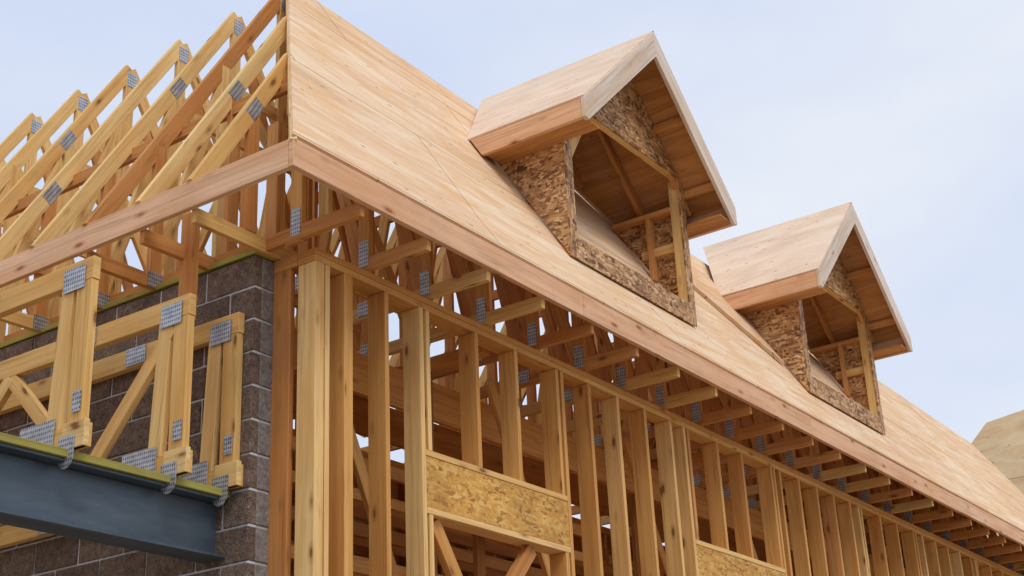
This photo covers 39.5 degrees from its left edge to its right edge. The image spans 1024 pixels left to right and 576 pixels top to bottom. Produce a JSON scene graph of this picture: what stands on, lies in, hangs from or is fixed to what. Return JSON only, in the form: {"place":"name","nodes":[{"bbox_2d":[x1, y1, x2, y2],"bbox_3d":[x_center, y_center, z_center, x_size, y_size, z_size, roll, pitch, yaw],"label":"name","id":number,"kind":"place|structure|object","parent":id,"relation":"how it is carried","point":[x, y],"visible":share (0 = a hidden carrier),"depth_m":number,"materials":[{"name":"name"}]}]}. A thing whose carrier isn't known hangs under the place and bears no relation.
{"place":"outdoors","nodes":[
{"label":"outdoors","id":0,"kind":"place"},
{"bbox_2d":[0,0,1023,545],"label":"sky","id":1,"kind":"structure","parent":0,"point":[908,113],"materials":[{"name":"blue"}]},
{"bbox_3d":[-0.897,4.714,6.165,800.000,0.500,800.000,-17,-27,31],"label":"ground","id":2,"kind":"structure","parent":0,"visible":0},
{"bbox_2d":[0,255,273,575],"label":"concrete block wall","id":3,"kind":"structure","parent":2,"relation":"on","point":[245,287],"depth_m":8.28,"materials":[{"name":"concrete"}]},
{"bbox_2d":[0,443,227,563],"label":"steel beam","id":4,"kind":"structure","parent":3,"relation":"attached to","point":[42,492],"depth_m":7.21,"materials":[{"name":"grey metal"}]},
{"bbox_2d":[0,432,229,497],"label":"beam nailer plate","id":5,"kind":"object","parent":4,"relation":"on","point":[13,440],"visible":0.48,"depth_m":7.18,"materials":[{"name":"wood"}]},
{"bbox_2d":[0,255,100,468],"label":"floor truss","id":6,"kind":"object","parent":5,"relation":"on","point":[75,285],"visible":0.92,"depth_m":7.25,"materials":[{"name":"beige wood"}]},
{"bbox_2d":[0,293,195,524],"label":"floor truss","id":7,"kind":"object","parent":5,"relation":"on","point":[168,364],"visible":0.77,"depth_m":7.87,"materials":[{"name":"beige wood"}]},
{"bbox_2d":[0,312,244,548],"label":"floor truss","id":8,"kind":"object","parent":4,"relation":"on","point":[222,338],"visible":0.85,"depth_m":8.09,"materials":[{"name":"beige wood"}]},
{"bbox_2d":[0,249,275,349],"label":"treated sill plate","id":9,"kind":"object","parent":3,"relation":"on","point":[163,285],"visible":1,"depth_m":8.79,"materials":[{"name":"green wood"}]},
{"bbox_2d":[0,0,401,416],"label":"wing roof truss row","id":10,"kind":"object","parent":3,"relation":"on","point":[161,158],"visible":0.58,"depth_m":9.53,"materials":[{"name":"beige wood"}]},
{"bbox_2d":[178,212,199,319],"bbox_3d":[-1.887,-0.122,8.326,0.120,0.690,0.040,-17,-27,31],"label":"hanging post","id":11,"kind":"object","parent":10,"relation":"attached to","point":[189,262],"visible":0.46,"depth_m":8.32,"materials":[{"name":"brown wood"}]},
{"bbox_2d":[972,410,1023,544],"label":"neighbouring house gable","id":12,"kind":"structure","parent":2,"relation":"on","point":[998,443],"depth_m":24.70,"materials":[{"name":"beige wood"}]},
{"bbox_3d":[2.460,7.032,12.928,2.689,0.158,15.850,-17,-27,31],"label":"foundation slab","id":13,"kind":"object","parent":2,"relation":"on","visible":0},
{"bbox_2d":[291,328,979,575],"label":"interior framing","id":14,"kind":"object","parent":13,"relation":"on","point":[475,555],"visible":0.11,"depth_m":11.30,"materials":[{"name":"brown wood"}]},
{"bbox_2d":[3,64,1023,574],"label":"roof truss row","id":15,"kind":"object","parent":14,"relation":"on","point":[407,256],"visible":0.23,"depth_m":11.53,"materials":[{"name":"brown wood"}]},
{"bbox_2d":[0,137,1023,545],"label":"eave fascia board","id":16,"kind":"object","parent":15,"relation":"attached to","point":[266,165],"visible":1,"depth_m":8.63,"materials":[{"name":"beige wood"}]},
{"bbox_2d":[31,0,1023,575],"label":"truss connector plates","id":17,"kind":"object","parent":15,"relation":"attached to","point":[53,192],"visible":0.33,"depth_m":10.65,"materials":[{"name":"silver metal"}]},
{"bbox_2d":[287,0,1023,531],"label":"front roof sheathing","id":18,"kind":"object","parent":15,"relation":"attached to","point":[369,106],"visible":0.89,"depth_m":10.53,"materials":[{"name":"brown wood"}]},
{"bbox_2d":[467,31,736,326],"bbox_3d":[0.504,-0.868,11.858,1.771,2.274,2.439,-17,-27,31],"label":"gable dormer","id":19,"kind":"object","parent":18,"relation":"on","point":[612,136],"visible":0.95,"depth_m":11.95,"materials":[{"name":"brown wood"}]},
{"bbox_2d":[690,257,784,365],"bbox_3d":[1.566,-0.194,13.565,1.108,1.705,2.150,-17,-27,31],"label":"roof overlay sheet","id":20,"kind":"object","parent":18,"relation":"on","point":[705,287],"visible":0.4,"depth_m":13.75,"materials":[{"name":"beige wood"}]},
{"bbox_2d":[703,202,912,434],"bbox_3d":[2.913,0.363,15.058,1.771,2.274,2.439,-17,-27,31],"label":"gable dormer","id":21,"kind":"object","parent":18,"relation":"on","point":[793,292],"visible":0.92,"depth_m":15.04,"materials":[{"name":"brown wood"}]},
{"bbox_2d":[600,352,849,541],"bbox_3d":[3.916,2.413,18.682,1.607,2.663,9.300,-17,-27,31],"label":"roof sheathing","id":22,"kind":"object","parent":15,"relation":"attached to","point":[654,447],"depth_m":15.84,"materials":[{"name":"brown wood"}]},
{"bbox_2d":[267,247,1022,575],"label":"front stud wall","id":23,"kind":"structure","parent":13,"relation":"on","point":[468,493],"depth_m":9.32,"materials":[{"name":"beige wood"}]}
]}

